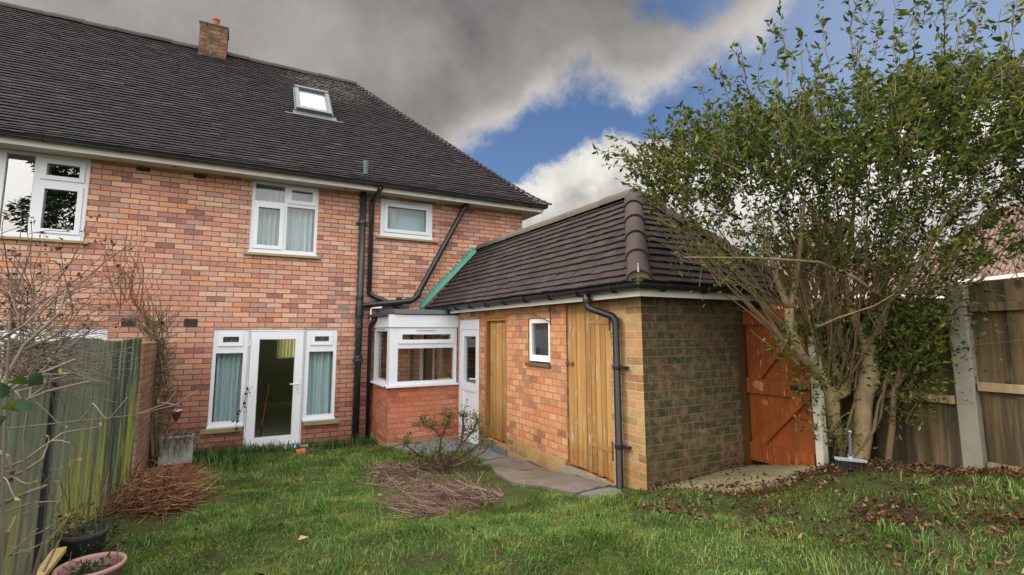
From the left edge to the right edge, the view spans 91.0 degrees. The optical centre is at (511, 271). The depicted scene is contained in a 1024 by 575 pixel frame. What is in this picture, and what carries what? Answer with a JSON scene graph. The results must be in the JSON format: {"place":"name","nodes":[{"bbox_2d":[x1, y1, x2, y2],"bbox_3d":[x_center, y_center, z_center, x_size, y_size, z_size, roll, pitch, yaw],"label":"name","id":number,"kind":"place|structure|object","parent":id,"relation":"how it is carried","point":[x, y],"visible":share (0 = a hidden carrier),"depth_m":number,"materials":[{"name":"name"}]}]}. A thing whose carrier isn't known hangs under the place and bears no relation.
{"place":"outdoors","nodes":[
{"label":"outdoors","id":0,"kind":"place"},
{"bbox_2d":[386,438,474,454],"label":"path","id":1,"kind":"structure","parent":0,"point":[450,441],"depth_m":7.24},
{"bbox_2d":[459,445,509,460],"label":"path","id":2,"kind":"structure","parent":0,"point":[487,455],"depth_m":6.46,"materials":[{"name":"grey concrete"}]},
{"bbox_2d":[0,0,1023,262],"label":"sky","id":3,"kind":"structure","parent":0,"point":[525,89],"materials":[{"name":"grey"}]},
{"bbox_2d":[48,357,1023,574],"bbox_3d":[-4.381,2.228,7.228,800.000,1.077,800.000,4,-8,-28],"label":"ground","id":4,"kind":"structure","parent":0,"point":[141,528],"depth_m":3.19,"materials":[{"name":"green plant"}]},
{"bbox_2d":[36,547,66,574],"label":"plank","id":5,"kind":"object","parent":4,"relation":"on","point":[59,553],"visible":0.76,"depth_m":2.78,"materials":[{"name":"brown wood"}]},
{"bbox_2d":[0,336,142,574],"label":"close board fence","id":6,"kind":"object","parent":4,"relation":"on","point":[112,439],"visible":0.57,"depth_m":3.32,"materials":[{"name":"paint"}]},
{"bbox_2d":[0,202,168,415],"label":"dry thicket","id":7,"kind":"object","parent":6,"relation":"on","point":[16,345],"visible":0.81,"depth_m":2.96,"materials":[{"name":"brown plant"}]},
{"bbox_2d":[37,431,138,563],"bbox_3d":[-2.696,1.466,3.134,0.547,0.844,0.644,-4,-8,29],"label":"potted plant","id":8,"kind":"object","parent":4,"relation":"on","point":[87,538],"visible":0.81,"depth_m":3.13,"materials":[{"name":"plastic"},{"name":"leaf"},{"name":"twig"}]},
{"bbox_2d":[52,543,126,574],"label":"plant pot","id":9,"kind":"object","parent":4,"relation":"on","point":[108,563],"visible":1,"depth_m":2.71,"materials":[{"name":"pink ceramic"}]},
{"bbox_2d":[11,222,185,456],"bbox_3d":[-4.958,0.812,6.184,1.715,3.054,1.034,4,-8,-28],"label":"climbing shrub","id":10,"kind":"object","parent":4,"relation":"on","point":[155,419],"visible":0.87,"depth_m":6.50,"materials":[{"name":"brown plant"}]},
{"bbox_2d":[0,260,198,574],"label":"cut back shrub","id":11,"kind":"object","parent":4,"relation":"on","point":[31,381],"visible":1,"depth_m":1.70,"materials":[{"name":"brown plant"}]},
{"bbox_2d":[127,341,162,473],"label":"garden wall","id":12,"kind":"structure","parent":4,"relation":"on","point":[145,402],"depth_m":5.95,"materials":[{"name":"brick"}]},
{"bbox_2d":[100,455,205,521],"bbox_3d":[-3.134,1.869,4.458,0.729,0.451,1.657,4,-8,-28],"label":"dead stalk","id":13,"kind":"object","parent":4,"relation":"on","point":[152,474],"visible":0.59,"depth_m":4.26,"materials":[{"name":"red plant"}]},
{"bbox_2d":[93,462,233,525],"bbox_3d":[-3.027,1.881,4.346,1.136,0.407,1.125,4,-8,-28],"label":"straw heap","id":14,"kind":"object","parent":4,"relation":"on","point":[188,496],"visible":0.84,"depth_m":4.28,"materials":[{"name":"brown plant"}]},
{"bbox_2d":[122,456,219,486],"bbox_3d":[-3.802,2.201,5.575,1.026,0.292,1.429,4,-8,-28],"label":"straw heap","id":15,"kind":"object","parent":4,"relation":"on","point":[140,473],"visible":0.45,"depth_m":5.54,"materials":[{"name":"brown plant"}]},
{"bbox_2d":[147,426,207,465],"bbox_3d":[-4.389,2.296,6.615,0.740,0.448,0.625,4,-8,-28],"label":"planter","id":16,"kind":"object","parent":4,"relation":"on","point":[180,446],"visible":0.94,"depth_m":6.58,"materials":[{"name":"stone"}]},
{"bbox_2d":[193,441,222,459],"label":"grass tuft","id":17,"kind":"object","parent":4,"relation":"on","point":[201,453],"visible":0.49,"depth_m":7.12,"materials":[{"name":"green plant"}]},
{"bbox_2d":[190,449,234,466],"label":"grass tuft","id":18,"kind":"object","parent":4,"relation":"on","point":[214,458],"visible":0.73,"depth_m":6.51,"materials":[{"name":"green plant"}]},
{"bbox_2d":[193,441,251,460],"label":"grass tuft","id":19,"kind":"object","parent":4,"relation":"on","point":[226,450],"visible":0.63,"depth_m":7.09,"materials":[{"name":"green plant"}]},
{"bbox_2d":[208,450,264,470],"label":"grass tuft","id":20,"kind":"object","parent":4,"relation":"on","point":[236,460],"visible":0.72,"depth_m":6.29,"materials":[{"name":"green plant"}]},
{"bbox_2d":[231,387,250,447],"bbox_3d":[-3.945,2.187,7.335,0.274,0.982,0.062,4,-8,-28],"label":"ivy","id":21,"kind":"object","parent":4,"relation":"on","point":[237,420],"visible":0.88,"depth_m":7.35,"materials":[{"name":"green plant"}]},
{"bbox_2d":[227,435,273,453],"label":"grass tuft","id":22,"kind":"object","parent":4,"relation":"on","point":[255,448],"visible":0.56,"depth_m":7.33,"materials":[{"name":"green plant"}]},
{"bbox_2d":[0,1,551,467],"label":"brick house","id":23,"kind":"structure","parent":4,"relation":"on","point":[326,231],"depth_m":8.00,"materials":[{"name":"brick"}]},
{"bbox_2d":[0,148,90,240],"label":"window","id":24,"kind":"structure","parent":23,"relation":"in","point":[53,189],"depth_m":6.93,"materials":[{"name":"white plastic"}]},
{"bbox_2d":[0,328,107,435],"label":"window","id":25,"kind":"structure","parent":23,"relation":"in","point":[104,338],"depth_m":6.77,"materials":[{"name":"white plastic"}]},
{"bbox_2d":[171,376,182,422],"bbox_3d":[-4.483,1.679,6.707,0.146,0.667,0.197,-3,-8,23],"label":"hanging basket","id":26,"kind":"object","parent":23,"relation":"hanging from","point":[177,415],"visible":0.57,"depth_m":6.69,"materials":[{"name":"brown wicker"}]},
{"bbox_2d":[260,384,269,436],"bbox_3d":[-3.876,2.215,7.871,0.023,0.856,0.296,1,-7,-8],"label":"pole","id":27,"kind":"object","parent":23,"relation":"in","point":[264,411],"visible":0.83,"depth_m":7.86,"materials":[{"name":"red plastic"}]},
{"bbox_2d":[243,329,307,449],"bbox_3d":[-3.581,1.784,7.709,0.906,1.795,0.185,4,-8,-28],"label":"garden door","id":28,"kind":"structure","parent":23,"relation":"in","point":[254,338],"depth_m":7.70,"materials":[{"name":"white plastic"}]},
{"bbox_2d":[248,180,318,255],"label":"window","id":29,"kind":"structure","parent":23,"relation":"in","point":[284,217],"depth_m":8.12,"materials":[{"name":"white plastic"}]},
{"bbox_2d":[285,84,342,122],"bbox_3d":[-3.952,-3.342,9.986,1.040,0.977,0.919,4,-8,-28],"label":"roof window","id":30,"kind":"structure","parent":23,"relation":"in","point":[308,102],"depth_m":9.93,"materials":[{"name":"white glass"}]},
{"bbox_2d":[380,198,432,239],"bbox_3d":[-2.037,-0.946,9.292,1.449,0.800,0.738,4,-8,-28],"label":"window","id":31,"kind":"structure","parent":23,"relation":"in","point":[403,219],"depth_m":9.13,"materials":[{"name":"white plastic"}]},
{"bbox_2d":[250,440,306,454],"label":"grass tuft","id":32,"kind":"object","parent":4,"relation":"on","point":[274,449],"visible":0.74,"depth_m":7.10,"materials":[{"name":"green plant"}]},
{"bbox_2d":[278,438,313,448],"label":"grass tuft","id":33,"kind":"object","parent":4,"relation":"on","point":[298,444],"visible":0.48,"depth_m":7.66,"materials":[{"name":"green plant"}]},
{"bbox_2d":[294,448,305,453],"bbox_3d":[-2.925,2.481,6.937,0.128,0.075,0.108,6,-10,-43],"label":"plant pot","id":34,"kind":"object","parent":4,"relation":"on","point":[298,451],"visible":0.94,"depth_m":6.91,"materials":[{"name":"ceramic"}]},
{"bbox_2d":[303,436,348,450],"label":"grass tuft","id":35,"kind":"object","parent":4,"relation":"on","point":[331,445],"visible":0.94,"depth_m":7.47,"materials":[{"name":"green plant"}]},
{"bbox_2d":[107,446,599,574],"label":"leaf litter","id":36,"kind":"object","parent":4,"relation":"on","point":[498,552],"visible":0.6,"depth_m":3.80,"materials":[{"name":"brown plant"}]},
{"bbox_2d":[341,433,377,447],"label":"grass tuft","id":37,"kind":"object","parent":4,"relation":"on","point":[364,440],"visible":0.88,"depth_m":7.74,"materials":[{"name":"green plant"}]},
{"bbox_2d":[345,457,462,493],"bbox_3d":[-1.173,2.123,5.427,1.201,0.216,1.534,4,-8,-28],"label":"straw heap","id":38,"kind":"object","parent":4,"relation":"on","point":[391,468],"visible":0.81,"depth_m":5.28,"materials":[{"name":"brown plant"}]},
{"bbox_2d":[371,463,506,523],"bbox_3d":[-0.567,1.827,4.298,1.196,0.357,1.293,-4,-8,29],"label":"straw heap","id":39,"kind":"object","parent":4,"relation":"on","point":[425,500],"visible":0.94,"depth_m":4.20,"materials":[{"name":"brown plant"}]},
{"bbox_2d":[478,498,486,505],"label":"weed","id":40,"kind":"object","parent":39,"relation":"on","point":[485,502],"visible":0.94,"depth_m":4.11,"materials":[{"name":"green plant"}]},
{"bbox_2d":[394,398,498,474],"bbox_3d":[-0.716,1.857,5.629,1.166,0.842,0.898,0,-7,-1],"label":"shrub","id":41,"kind":"object","parent":4,"relation":"on","point":[427,461],"visible":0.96,"depth_m":5.52,"materials":[{"name":"brown plant"}]},
{"bbox_2d":[536,518,577,546],"bbox_3d":[0.215,1.517,2.938,0.245,0.165,0.389,4,-8,-28],"label":"grass tuft","id":42,"kind":"object","parent":4,"relation":"on","point":[554,535],"visible":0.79,"depth_m":2.88,"materials":[{"name":"green plant"}]},
{"bbox_2d":[420,188,791,489],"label":"outbuilding","id":43,"kind":"structure","parent":4,"relation":"on","point":[607,352],"depth_m":5.04,"materials":[{"name":"brick"}]},
{"bbox_2d":[459,319,478,443],"bbox_3d":[-0.648,1.655,7.644,0.140,1.835,0.770,4,-8,-28],"label":"back door","id":44,"kind":"structure","parent":43,"relation":"in","point":[469,390],"depth_m":7.71,"materials":[{"name":"white plastic"}]},
{"bbox_2d":[489,321,505,441],"bbox_3d":[-0.171,1.477,6.860,0.090,1.598,0.570,4,-8,-28],"label":"plank door","id":45,"kind":"structure","parent":43,"relation":"in","point":[497,364],"depth_m":6.88,"materials":[{"name":"paint"}]},
{"bbox_2d":[525,318,550,367],"bbox_3d":[0.331,0.835,5.925,0.108,0.555,0.550,4,-8,-28],"label":"window","id":46,"kind":"structure","parent":43,"relation":"in","point":[539,329],"depth_m":5.95,"materials":[{"name":"white paint"}]},
{"bbox_2d":[565,301,613,480],"bbox_3d":[0.775,1.149,5.050,0.081,1.660,0.753,4,-8,-28],"label":"plank door","id":47,"kind":"structure","parent":43,"relation":"in","point":[588,362],"depth_m":5.02,"materials":[{"name":"paint"}]},
{"bbox_2d":[737,326,756,465],"bbox_3d":[2.295,1.205,4.912,0.105,1.340,0.055,4,-8,-28],"label":"gate post","id":48,"kind":"object","parent":43,"relation":"attached to","point":[745,394],"visible":0.57,"depth_m":4.88,"materials":[{"name":"brown wood"}]},
{"bbox_2d":[742,308,816,465],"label":"wooden gate","id":49,"kind":"structure","parent":48,"relation":"attached to","point":[774,441],"depth_m":4.62,"materials":[{"name":"orange paint"}]},
{"bbox_2d":[591,519,629,545],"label":"grass tuft","id":50,"kind":"object","parent":4,"relation":"on","point":[609,535],"visible":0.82,"depth_m":2.78,"materials":[{"name":"green plant"}]},
{"bbox_2d":[658,465,826,491],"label":"paving","id":51,"kind":"structure","parent":4,"relation":"on","point":[773,471],"depth_m":4.22,"materials":[{"name":"beige concrete"}]},
{"bbox_2d":[592,0,1023,463],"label":"overgrown bush","id":52,"kind":"object","parent":4,"relation":"on","point":[859,356],"visible":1,"depth_m":4.03,"materials":[{"name":"green plant"}]},
{"bbox_2d":[610,455,1023,574],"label":"leaf litter","id":53,"kind":"object","parent":4,"relation":"on","point":[928,470],"visible":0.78,"depth_m":3.16,"materials":[{"name":"brown plant"}]},
{"bbox_2d":[808,336,828,465],"bbox_3d":[2.632,1.202,4.311,0.080,1.280,0.065,4,-8,-28],"label":"gate post","id":54,"kind":"object","parent":4,"relation":"on","point":[822,456],"visible":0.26,"depth_m":4.28,"materials":[{"name":"white wood"}]},
{"bbox_2d":[805,501,845,519],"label":"grass tuft","id":55,"kind":"object","parent":4,"relation":"on","point":[829,513],"visible":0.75,"depth_m":3.05,"materials":[{"name":"green plant"}]},
{"bbox_2d":[834,430,868,471],"bbox_3d":[2.719,1.458,4.032,0.321,0.304,0.181,4,-8,-28],"label":"broom","id":56,"kind":"object","parent":4,"relation":"on","point":[845,462],"visible":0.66,"depth_m":3.98,"materials":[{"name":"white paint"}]},
{"bbox_2d":[768,251,963,308],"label":"distant house","id":57,"kind":"structure","parent":4,"relation":"on","point":[894,286],"depth_m":17.11,"materials":[{"name":"white paint"}]},
{"bbox_2d":[868,515,913,542],"bbox_3d":[2.066,1.385,2.726,0.201,0.112,0.205,2,-7,-15],"label":"grass tuft","id":58,"kind":"object","parent":4,"relation":"on","point":[892,528],"visible":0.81,"depth_m":2.73,"materials":[{"name":"green plant"}]},
{"bbox_2d":[896,489,937,507],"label":"grass tuft","id":59,"kind":"object","parent":4,"relation":"on","point":[912,498],"visible":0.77,"depth_m":3.12,"materials":[{"name":"green plant"}]},
{"bbox_2d":[814,279,1023,471],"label":"timber fence","id":60,"kind":"object","parent":4,"relation":"on","point":[982,426],"visible":0.37,"depth_m":3.82,"materials":[{"name":"brown wood"}]},
{"bbox_2d":[925,526,1012,555],"bbox_3d":[2.331,1.371,2.558,0.239,0.093,0.320,0,-7,-1],"label":"grass tuft","id":61,"kind":"object","parent":4,"relation":"on","point":[960,548],"visible":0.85,"depth_m":2.54,"materials":[{"name":"green plant"}]},
{"bbox_2d":[920,204,1023,283],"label":"distant house","id":62,"kind":"structure","parent":4,"relation":"on","point":[998,274],"depth_m":17.43,"materials":[{"name":"white paint"}]},
{"bbox_2d":[975,478,1022,503],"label":"grass tuft","id":63,"kind":"object","parent":4,"relation":"on","point":[997,490],"visible":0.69,"depth_m":3.02,"materials":[{"name":"green plant"}]},
{"bbox_2d":[482,457,610,495],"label":"path","id":64,"kind":"structure","parent":0,"point":[507,469],"depth_m":4.97,"materials":[{"name":"grey concrete"}]},
{"bbox_2d":[579,487,623,498],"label":"path","id":65,"kind":"structure","parent":0,"point":[613,491],"depth_m":4.29,"materials":[{"name":"grey concrete"}]}
]}

